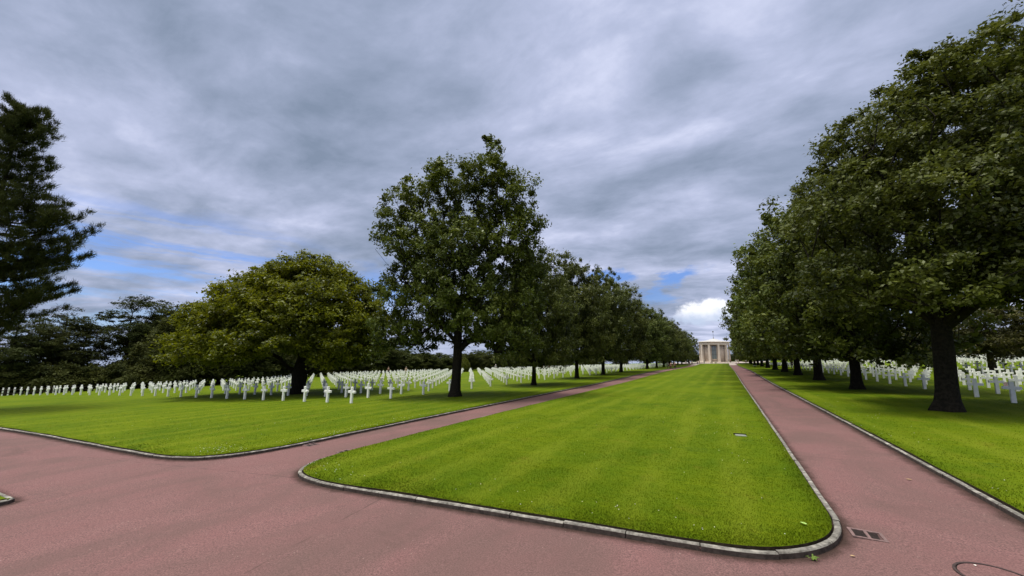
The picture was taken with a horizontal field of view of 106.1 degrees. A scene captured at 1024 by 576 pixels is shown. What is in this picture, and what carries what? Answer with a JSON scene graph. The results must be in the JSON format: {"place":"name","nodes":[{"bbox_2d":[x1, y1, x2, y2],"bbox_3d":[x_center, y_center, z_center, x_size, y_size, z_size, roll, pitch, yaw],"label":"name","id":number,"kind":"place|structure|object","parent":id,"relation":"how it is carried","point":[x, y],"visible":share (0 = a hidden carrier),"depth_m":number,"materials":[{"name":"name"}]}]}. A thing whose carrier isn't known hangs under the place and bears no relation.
{"place":"outdoors","nodes":[
{"label":"outdoors","id":0,"kind":"place"},
{"bbox_2d":[282,356,309,373],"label":"broadleaf tree","id":1,"kind":"object","parent":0,"point":[295,358],"visible":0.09,"depth_m":87.74,"materials":[{"name":"green plant"}]},
{"bbox_2d":[0,364,691,456],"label":"lawn","id":2,"kind":"structure","parent":0,"point":[44,408],"depth_m":23.03,"materials":[{"name":"green plant"}]},
{"bbox_2d":[0,362,41,394],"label":"shrub","id":3,"kind":"object","parent":2,"relation":"on","point":[4,383],"visible":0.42,"depth_m":56.86,"materials":[{"name":"green plant"}]},
{"bbox_2d":[0,318,69,395],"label":"pine tree","id":4,"kind":"object","parent":2,"relation":"on","point":[26,353],"visible":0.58,"depth_m":58.54,"materials":[{"name":"green plant"}]},
{"bbox_2d":[4,361,75,393],"bbox_3d":[-72.180,13.689,58.612,9.743,5.253,5.531,2,-9,-7],"label":"shrub","id":5,"kind":"object","parent":2,"relation":"on","point":[41,369],"visible":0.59,"depth_m":57.61,"materials":[{"name":"green plant"}]},
{"bbox_2d":[0,318,89,393],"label":"pine tree","id":6,"kind":"object","parent":2,"relation":"on","point":[49,357],"visible":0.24,"depth_m":63.32,"materials":[{"name":"green plant"}]},
{"bbox_2d":[19,360,83,392],"bbox_3d":[-70.932,13.925,60.368,5.669,5.384,9.987,3,-10,-17],"label":"shrub","id":7,"kind":"object","parent":2,"relation":"on","point":[64,370],"visible":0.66,"depth_m":58.63,"materials":[{"name":"green plant"}]},
{"bbox_2d":[0,90,105,335],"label":"pine tree","id":8,"kind":"object","parent":2,"relation":"on","point":[17,140],"visible":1,"depth_m":27.50,"materials":[{"name":"green plant"}]},
{"bbox_2d":[9,307,115,392],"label":"pine tree","id":9,"kind":"object","parent":2,"relation":"on","point":[68,321],"visible":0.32,"depth_m":67.72,"materials":[{"name":"green plant"}]},
{"bbox_2d":[61,363,107,391],"bbox_3d":[-69.026,14.519,62.564,9.012,4.859,5.116,5,-10,-24],"label":"shrub","id":10,"kind":"object","parent":2,"relation":"on","point":[85,374],"visible":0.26,"depth_m":61.74,"materials":[{"name":"green plant"}]},
{"bbox_2d":[61,325,119,391],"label":"pine tree","id":11,"kind":"object","parent":2,"relation":"on","point":[95,348],"visible":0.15,"depth_m":72.45,"materials":[{"name":"green plant"}]},
{"bbox_2d":[77,359,139,389],"bbox_3d":[-64.336,14.192,62.628,9.500,5.122,5.393,0,-9,6],"label":"shrub","id":12,"kind":"object","parent":2,"relation":"on","point":[109,373],"visible":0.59,"depth_m":61.38,"materials":[{"name":"green plant"}]},
{"bbox_2d":[63,294,174,366],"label":"pine tree","id":13,"kind":"object","parent":2,"relation":"on","point":[132,335],"visible":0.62,"depth_m":71.56,"materials":[{"name":"green plant"}]},
{"bbox_2d":[0,379,237,395],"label":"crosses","id":14,"kind":"object","parent":2,"relation":"on","point":[5,393],"visible":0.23,"depth_m":53.85,"materials":[{"name":"white stone"}]},
{"bbox_2d":[96,317,160,366],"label":"broadleaf tree","id":15,"kind":"object","parent":2,"relation":"on","point":[122,360],"visible":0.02,"depth_m":75.60,"materials":[{"name":"green plant"}]},
{"bbox_2d":[112,357,157,388],"bbox_3d":[-61.194,14.113,63.610,5.669,5.384,9.987,4,-10,-19],"label":"shrub","id":16,"kind":"object","parent":2,"relation":"on","point":[140,371],"visible":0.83,"depth_m":61.46,"materials":[{"name":"green plant"}]},
{"bbox_2d":[107,313,169,388],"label":"pine tree","id":17,"kind":"object","parent":2,"relation":"on","point":[117,344],"visible":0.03,"depth_m":71.59,"materials":[{"name":"green plant"}]},
{"bbox_2d":[115,311,212,382],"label":"broadleaf tree","id":18,"kind":"object","parent":2,"relation":"on","point":[138,346],"visible":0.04,"depth_m":66.35,"materials":[{"name":"green plant"}]},
{"bbox_2d":[145,365,185,386],"bbox_3d":[-59.727,14.841,66.400,5.116,4.859,9.012,3,-10,-17],"label":"shrub","id":19,"kind":"object","parent":2,"relation":"on","point":[156,382],"visible":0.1,"depth_m":63.81,"materials":[{"name":"green plant"}]},
{"bbox_2d":[144,301,228,385],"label":"broadleaf tree","id":20,"kind":"object","parent":2,"relation":"on","point":[162,327],"visible":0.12,"depth_m":61.83,"materials":[{"name":"green plant"}]},
{"bbox_2d":[142,301,281,386],"bbox_3d":[-50.575,8.281,67.215,18.546,17.995,18.564,6,-11,-31],"label":"broadleaf tree","id":21,"kind":"object","parent":2,"relation":"on","point":[225,372],"visible":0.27,"depth_m":62.52,"materials":[{"name":"green plant"}]},
{"bbox_2d":[225,385,230,398],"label":"grave cross","id":22,"kind":"object","parent":2,"relation":"on","point":[227,389],"visible":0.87,"depth_m":31.16,"materials":[{"name":"white stone"}]},
{"bbox_2d":[242,386,248,398],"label":"grave cross","id":23,"kind":"object","parent":2,"relation":"on","point":[245,389],"visible":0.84,"depth_m":30.17,"materials":[{"name":"white stone"}]},
{"bbox_2d":[261,386,267,399],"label":"grave cross","id":24,"kind":"object","parent":2,"relation":"on","point":[264,389],"visible":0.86,"depth_m":29.21,"materials":[{"name":"white stone"}]},
{"bbox_2d":[144,248,393,393],"bbox_3d":[-20.735,2.980,35.461,19.724,13.756,16.361,6,-10,-28],"label":"hornbeam tree","id":25,"kind":"object","parent":2,"relation":"on","point":[237,320],"visible":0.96,"depth_m":32.26,"materials":[{"name":"green plant"}]},
{"bbox_2d":[248,357,293,378],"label":"broadleaf tree","id":26,"kind":"object","parent":2,"relation":"on","point":[283,374],"visible":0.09,"depth_m":84.16,"materials":[{"name":"green plant"}]},
{"bbox_2d":[236,335,306,379],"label":"broadleaf tree","id":27,"kind":"object","parent":2,"relation":"on","point":[291,362],"visible":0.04,"depth_m":75.58,"materials":[{"name":"green plant"}]},
{"bbox_2d":[280,386,286,400],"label":"grave cross","id":28,"kind":"object","parent":2,"relation":"on","point":[283,390],"visible":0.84,"depth_m":28.26,"materials":[{"name":"white stone"}]},
{"bbox_2d":[302,386,308,401],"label":"grave cross","id":29,"kind":"object","parent":2,"relation":"on","point":[305,390],"visible":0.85,"depth_m":27.28,"materials":[{"name":"white stone"}]},
{"bbox_2d":[306,358,341,376],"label":"broadleaf tree","id":30,"kind":"object","parent":2,"relation":"on","point":[316,371],"visible":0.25,"depth_m":89.09,"materials":[{"name":"green plant"}]},
{"bbox_2d":[324,387,331,401],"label":"grave cross","id":31,"kind":"object","parent":2,"relation":"on","point":[327,391],"visible":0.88,"depth_m":26.28,"materials":[{"name":"white stone"}]},
{"bbox_2d":[343,383,349,396],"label":"grave cross","id":32,"kind":"object","parent":2,"relation":"on","point":[346,387],"visible":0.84,"depth_m":30.26,"materials":[{"name":"white stone"}]},
{"bbox_2d":[336,352,365,373],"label":"broadleaf tree","id":33,"kind":"object","parent":2,"relation":"on","point":[352,369],"visible":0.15,"depth_m":95.11,"materials":[{"name":"green plant"}]},
{"bbox_2d":[348,387,355,402],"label":"grave cross","id":34,"kind":"object","parent":2,"relation":"on","point":[351,391],"visible":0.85,"depth_m":25.32,"materials":[{"name":"white stone"}]},
{"bbox_2d":[365,384,371,397],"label":"grave cross","id":35,"kind":"object","parent":2,"relation":"on","point":[368,387],"visible":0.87,"depth_m":29.30,"materials":[{"name":"white stone"}]},
{"bbox_2d":[354,348,396,373],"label":"broadleaf tree","id":36,"kind":"object","parent":2,"relation":"on","point":[381,366],"visible":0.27,"depth_m":107.85,"materials":[{"name":"green plant"}]},
{"bbox_2d":[387,384,394,397],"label":"grave cross","id":37,"kind":"object","parent":2,"relation":"on","point":[391,387],"visible":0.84,"depth_m":28.30,"materials":[{"name":"white stone"}]},
{"bbox_2d":[376,346,409,370],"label":"broadleaf tree","id":38,"kind":"object","parent":2,"relation":"on","point":[395,358],"visible":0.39,"depth_m":113.12,"materials":[{"name":"green plant"}]},
{"bbox_2d":[398,381,404,393],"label":"grave cross","id":39,"kind":"object","parent":2,"relation":"on","point":[401,385],"visible":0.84,"depth_m":32.30,"materials":[{"name":"white stone"}]},
{"bbox_2d":[391,351,423,371],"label":"broadleaf tree","id":40,"kind":"object","parent":2,"relation":"on","point":[411,364],"visible":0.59,"depth_m":118.83,"materials":[{"name":"green plant"}]},
{"bbox_2d":[420,381,426,394],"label":"grave cross","id":41,"kind":"object","parent":2,"relation":"on","point":[423,385],"visible":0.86,"depth_m":31.31,"materials":[{"name":"white stone"}]},
{"bbox_2d":[415,352,442,369],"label":"broadleaf tree","id":42,"kind":"object","parent":2,"relation":"on","point":[430,364],"visible":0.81,"depth_m":124.27,"materials":[{"name":"green plant"}]},
{"bbox_2d":[431,352,450,362],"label":"broadleaf tree","id":43,"kind":"object","parent":2,"relation":"on","point":[440,355],"visible":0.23,"depth_m":137.97,"materials":[{"name":"green plant"}]},
{"bbox_2d":[437,355,452,370],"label":"broadleaf tree","id":44,"kind":"object","parent":2,"relation":"on","point":[447,361],"visible":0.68,"depth_m":128.20,"materials":[{"name":"green plant"}]},
{"bbox_2d":[353,133,551,396],"bbox_3d":[-4.119,-2.024,31.056,14.873,21.264,11.154,1,-9,0],"label":"oak tree","id":45,"kind":"object","parent":2,"relation":"on","point":[494,333],"visible":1,"depth_m":29.15,"materials":[{"name":"green plant"}]},
{"bbox_2d":[461,357,470,371],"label":"clipped yew","id":46,"kind":"object","parent":2,"relation":"on","point":[465,366],"visible":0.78,"depth_m":99.41,"materials":[{"name":"green plant"}]},
{"bbox_2d":[462,353,482,369],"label":"broadleaf tree","id":47,"kind":"object","parent":2,"relation":"on","point":[473,362],"visible":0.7,"depth_m":124.45,"materials":[{"name":"green plant"}]},
{"bbox_2d":[470,350,492,369],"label":"broadleaf tree","id":48,"kind":"object","parent":2,"relation":"on","point":[478,352],"visible":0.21,"depth_m":138.02,"materials":[{"name":"green plant"}]},
{"bbox_2d":[476,352,502,369],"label":"broadleaf tree","id":49,"kind":"object","parent":2,"relation":"on","point":[486,362],"visible":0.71,"depth_m":128.55,"materials":[{"name":"green plant"}]},
{"bbox_2d":[499,353,517,367],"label":"broadleaf tree","id":50,"kind":"object","parent":2,"relation":"on","point":[513,358],"visible":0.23,"depth_m":132.97,"materials":[{"name":"green plant"}]},
{"bbox_2d":[22,354,1023,394],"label":"distant crosses","id":51,"kind":"object","parent":2,"relation":"on","point":[571,368],"visible":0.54,"depth_m":74.11,"materials":[{"name":"white stone"}]},
{"bbox_2d":[491,238,583,384],"bbox_3d":[2.251,2.467,42.423,10.812,16.525,11.326,1,-9,-1],"label":"oak tree","id":52,"kind":"object","parent":2,"relation":"on","point":[550,334],"visible":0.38,"depth_m":40.35,"materials":[{"name":"green plant"}]},
{"bbox_2d":[546,248,616,378],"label":"oak tree","id":53,"kind":"object","parent":2,"relation":"on","point":[589,351],"visible":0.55,"depth_m":53.22,"materials":[{"name":"green plant"}]},
{"bbox_2d":[579,267,636,374],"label":"oak tree","id":54,"kind":"object","parent":2,"relation":"on","point":[616,322],"visible":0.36,"depth_m":63.73,"materials":[{"name":"green plant"}]},
{"bbox_2d":[612,359,629,364],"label":"broadleaf tree","id":55,"kind":"object","parent":2,"relation":"on","point":[618,362],"visible":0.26,"depth_m":179.44,"materials":[{"name":"green plant"}]},
{"bbox_2d":[598,275,654,371],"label":"oak tree","id":56,"kind":"object","parent":2,"relation":"on","point":[639,339],"visible":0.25,"depth_m":73.21,"materials":[{"name":"green plant"}]},
{"bbox_2d":[626,301,673,368],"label":"oak tree","id":57,"kind":"object","parent":2,"relation":"on","point":[655,330],"visible":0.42,"depth_m":101.21,"materials":[{"name":"green plant"}]},
{"bbox_2d":[646,310,676,367],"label":"oak tree","id":58,"kind":"object","parent":2,"relation":"on","point":[670,341],"visible":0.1,"depth_m":116.53,"materials":[{"name":"green plant"}]},
{"bbox_2d":[662,314,684,366],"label":"oak tree","id":59,"kind":"object","parent":2,"relation":"on","point":[675,357],"visible":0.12,"depth_m":128.43,"materials":[{"name":"green plant"}]},
{"bbox_2d":[662,326,687,365],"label":"oak tree","id":60,"kind":"object","parent":2,"relation":"on","point":[682,346],"visible":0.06,"depth_m":141.94,"materials":[{"name":"green plant"}]},
{"bbox_2d":[673,322,688,364],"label":"oak tree","id":61,"kind":"object","parent":2,"relation":"on","point":[684,342],"visible":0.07,"depth_m":155.51,"materials":[{"name":"green plant"}]},
{"bbox_2d":[672,330,692,364],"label":"oak tree","id":62,"kind":"object","parent":2,"relation":"on","point":[688,349],"visible":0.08,"depth_m":167.33,"materials":[{"name":"green plant"}]},
{"bbox_2d":[0,359,834,394],"bbox_3d":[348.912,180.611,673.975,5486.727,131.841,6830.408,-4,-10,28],"label":"ground","id":63,"kind":"structure","parent":0,"point":[574,364],"depth_m":233.64,"materials":[{"name":"green plant"}]},
{"bbox_2d":[681,334,695,364],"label":"oak tree","id":64,"kind":"object","parent":63,"relation":"on","point":[689,338],"visible":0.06,"depth_m":180.83,"materials":[{"name":"green plant"}]},
{"bbox_2d":[0,363,1023,575],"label":"red path","id":65,"kind":"structure","parent":0,"point":[79,510],"depth_m":6.42,"materials":[{"name":"red asphalt"}]},
{"bbox_2d":[0,492,14,505],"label":"island kerb","id":66,"kind":"structure","parent":65,"relation":"on","point":[9,501],"depth_m":7.90,"materials":[{"name":"concrete"}]},
{"bbox_2d":[0,365,688,459],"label":"plot kerb","id":67,"kind":"structure","parent":65,"relation":"on","point":[182,457],"depth_m":13.69,"materials":[{"name":"concrete"}]},
{"bbox_2d":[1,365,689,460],"bbox_3d":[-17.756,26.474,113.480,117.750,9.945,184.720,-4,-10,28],"label":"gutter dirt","id":68,"kind":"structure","parent":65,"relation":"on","point":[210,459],"depth_m":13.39,"materials":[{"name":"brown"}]},
{"bbox_2d":[298,366,841,559],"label":"lawn kerb","id":69,"kind":"structure","parent":65,"relation":"on","point":[832,541],"depth_m":6.00,"materials":[{"name":"concrete"}]},
{"bbox_2d":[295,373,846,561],"bbox_3d":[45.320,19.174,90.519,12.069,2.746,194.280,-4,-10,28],"label":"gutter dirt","id":70,"kind":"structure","parent":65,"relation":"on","point":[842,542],"depth_m":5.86,"materials":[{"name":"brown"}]},
{"bbox_2d":[847,527,889,542],"bbox_3d":[5.220,3.631,5.654,0.400,0.022,0.340,-4,-10,28],"label":"drain grate","id":71,"kind":"object","parent":65,"relation":"on","point":[863,534],"visible":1,"depth_m":5.64,"materials":[{"name":"metal"}]},
{"bbox_2d":[739,366,1023,522],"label":"avenue kerb","id":72,"kind":"structure","parent":65,"relation":"on","point":[995,503],"depth_m":8.36,"materials":[{"name":"concrete"}]},
{"bbox_2d":[751,371,1023,525],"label":"gutter dirt","id":73,"kind":"structure","parent":65,"relation":"on","point":[1002,512],"depth_m":7.98,"materials":[{"name":"brown"}]},
{"bbox_2d":[952,561,1023,575],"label":"manhole","id":74,"kind":"object","parent":65,"relation":"on","point":[963,568],"visible":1,"depth_m":4.68,"materials":[{"name":"concrete"}]},
{"bbox_2d":[0,0,1023,365],"label":"sky","id":75,"kind":"structure","parent":0,"point":[208,138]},
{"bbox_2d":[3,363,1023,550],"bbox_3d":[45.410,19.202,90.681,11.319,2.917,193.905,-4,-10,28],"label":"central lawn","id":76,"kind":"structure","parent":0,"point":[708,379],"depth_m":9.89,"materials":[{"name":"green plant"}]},
{"bbox_2d":[666,361,769,363],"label":"forecourt","id":77,"kind":"structure","parent":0,"point":[713,363],"depth_m":187.57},
{"bbox_2d":[685,332,699,362],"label":"oak tree","id":78,"kind":"object","parent":77,"relation":"on","point":[695,345],"visible":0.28,"depth_m":191.39,"materials":[{"name":"green plant"}]},
{"bbox_2d":[696,331,730,362],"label":"round chapel","id":79,"kind":"structure","parent":77,"relation":"on","point":[713,350],"depth_m":195.55,"materials":[{"name":"stone"}]},
{"bbox_2d":[711,346,716,358],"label":"window","id":80,"kind":"structure","parent":79,"relation":"in","point":[714,353],"depth_m":195.41,"materials":[{"name":"grey glass"}]},
{"bbox_2d":[737,360,1023,514],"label":"lawn","id":81,"kind":"structure","parent":0,"point":[835,384],"depth_m":15.54,"materials":[{"name":"green plant"}]},
{"bbox_2d":[718,295,778,369],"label":"oak tree","id":82,"kind":"object","parent":81,"relation":"on","point":[775,366],"visible":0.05,"depth_m":73.99,"materials":[{"name":"green plant"}]},
{"bbox_2d":[726,314,779,367],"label":"oak tree","id":83,"kind":"object","parent":81,"relation":"on","point":[767,361],"visible":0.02,"depth_m":91.13,"materials":[{"name":"green plant"}]},
{"bbox_2d":[729,330,780,365],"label":"oak tree","id":84,"kind":"object","parent":81,"relation":"on","point":[761,362],"visible":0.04,"depth_m":103.63,"materials":[{"name":"green plant"}]},
{"bbox_2d":[724,284,830,371],"bbox_3d":[42.993,4.116,62.104,16.580,18.912,14.930,3,-10,-16],"label":"oak tree","id":85,"kind":"object","parent":81,"relation":"on","point":[784,363],"visible":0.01,"depth_m":62.25,"materials":[{"name":"green plant"}]},
{"bbox_2d":[722,238,833,374],"bbox_3d":[37.794,1.922,51.772,16.363,19.689,17.142,-6,-11,36],"label":"oak tree","id":86,"kind":"object","parent":81,"relation":"on","point":[750,337],"visible":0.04,"depth_m":52.31,"materials":[{"name":"green plant"}]},
{"bbox_2d":[727,205,911,379],"bbox_3d":[32.266,-0.005,41.221,16.865,19.851,16.128,1,-9,-2],"label":"oak tree","id":87,"kind":"object","parent":81,"relation":"on","point":[817,370],"visible":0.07,"depth_m":42.73,"materials":[{"name":"green plant"}]},
{"bbox_2d":[730,178,1001,389],"bbox_3d":[25.322,-0.961,30.561,14.130,17.898,15.691,0,-9,6],"label":"oak tree","id":88,"kind":"object","parent":81,"relation":"on","point":[883,342],"visible":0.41,"depth_m":28.45,"materials":[{"name":"green plant"}]},
{"bbox_2d":[872,370,880,381],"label":"grave cross","id":89,"kind":"object","parent":81,"relation":"on","point":[876,373],"visible":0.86,"depth_m":36.22,"materials":[{"name":"white stone"}]},
{"bbox_2d":[845,327,921,367],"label":"tree","id":90,"kind":"object","parent":81,"relation":"on","point":[876,361],"depth_m":57.82,"materials":[{"name":"green plant"}]},
{"bbox_2d":[884,371,893,383],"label":"grave cross","id":91,"kind":"object","parent":81,"relation":"on","point":[888,374],"visible":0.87,"depth_m":33.39,"materials":[{"name":"white stone"}]},
{"bbox_2d":[779,0,1023,411],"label":"oak tree","id":92,"kind":"object","parent":81,"relation":"on","point":[978,154],"visible":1,"depth_m":16.76,"materials":[{"name":"green plant"}]},
{"bbox_2d":[898,373,909,385],"bbox_3d":[31.210,7.322,30.573,0.660,1.140,0.125,-5,-11,28],"label":"grave cross","id":93,"kind":"object","parent":81,"relation":"on","point":[904,376],"visible":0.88,"depth_m":30.54,"materials":[{"name":"white stone"}]},
{"bbox_2d":[905,370,914,381],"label":"grave cross","id":94,"kind":"object","parent":81,"relation":"on","point":[909,373],"visible":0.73,"depth_m":35.12,"materials":[{"name":"white stone"}]},
{"bbox_2d":[917,374,929,388],"bbox_3d":[29.652,6.797,27.697,0.660,1.140,0.125,-4,-11,27],"label":"grave cross","id":95,"kind":"object","parent":81,"relation":"on","point":[923,378],"visible":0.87,"depth_m":27.66,"materials":[{"name":"white stone"}]},
{"bbox_2d":[958,372,965,384],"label":"grave cross","id":96,"kind":"object","parent":81,"relation":"on","point":[962,375],"visible":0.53,"depth_m":31.30,"materials":[{"name":"white stone"}]},
{"bbox_2d":[961,374,971,389],"bbox_3d":[31.624,6.577,26.638,0.660,1.140,0.125,-4,-10,28],"label":"grave cross","id":97,"kind":"object","parent":81,"relation":"on","point":[968,380],"visible":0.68,"depth_m":26.62,"materials":[{"name":"white stone"}]},
{"bbox_2d":[920,304,1023,372],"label":"tree","id":98,"kind":"object","parent":81,"relation":"on","point":[998,343],"visible":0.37,"depth_m":44.01,"materials":[{"name":"green plant"}]},
{"bbox_2d":[966,378,983,396],"bbox_3d":[26.494,5.751,21.990,0.660,1.140,0.125,-4,-10,29],"label":"grave cross","id":99,"kind":"object","parent":81,"relation":"on","point":[974,384],"visible":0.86,"depth_m":21.96,"materials":[{"name":"white stone"}]},
{"bbox_2d":[973,371,984,382],"bbox_3d":[40.266,7.750,33.108,0.660,1.140,0.125,-4,-11,28],"label":"grave cross","id":100,"kind":"object","parent":81,"relation":"on","point":[979,374],"visible":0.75,"depth_m":33.09,"materials":[{"name":"white stone"}]},
{"bbox_2d":[980,373,992,387],"bbox_3d":[35.154,6.903,28.436,0.660,1.140,0.125,-4,-11,28],"label":"grave cross","id":101,"kind":"object","parent":81,"relation":"on","point":[986,377],"visible":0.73,"depth_m":28.43,"materials":[{"name":"white stone"}]},
{"bbox_2d":[988,376,1003,393],"bbox_3d":[30.014,6.060,23.823,0.660,1.140,0.125,-4,-10,27],"label":"grave cross","id":102,"kind":"object","parent":81,"relation":"on","point":[995,381],"visible":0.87,"depth_m":23.81,"materials":[{"name":"white stone"}]},
{"bbox_2d":[997,373,1009,385],"bbox_3d":[38.681,7.243,30.237,0.660,1.140,0.125,-5,-10,29],"label":"grave cross","id":103,"kind":"object","parent":81,"relation":"on","point":[1003,376],"visible":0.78,"depth_m":30.23,"materials":[{"name":"white stone"}]},
{"bbox_2d":[1001,381,1022,402],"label":"grave cross","id":104,"kind":"object","parent":81,"relation":"on","point":[1011,387],"visible":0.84,"depth_m":19.13,"materials":[{"name":"white stone"}]},
{"bbox_2d":[1008,375,1023,390],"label":"grave cross","id":105,"kind":"object","parent":81,"relation":"on","point":[1015,379],"visible":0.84,"depth_m":25.59,"materials":[{"name":"white stone"}]},
{"bbox_2d":[1012,372,1023,384],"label":"grave cross","id":106,"kind":"object","parent":81,"relation":"on","point":[1019,376],"visible":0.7,"depth_m":32.00,"materials":[{"name":"white stone"}]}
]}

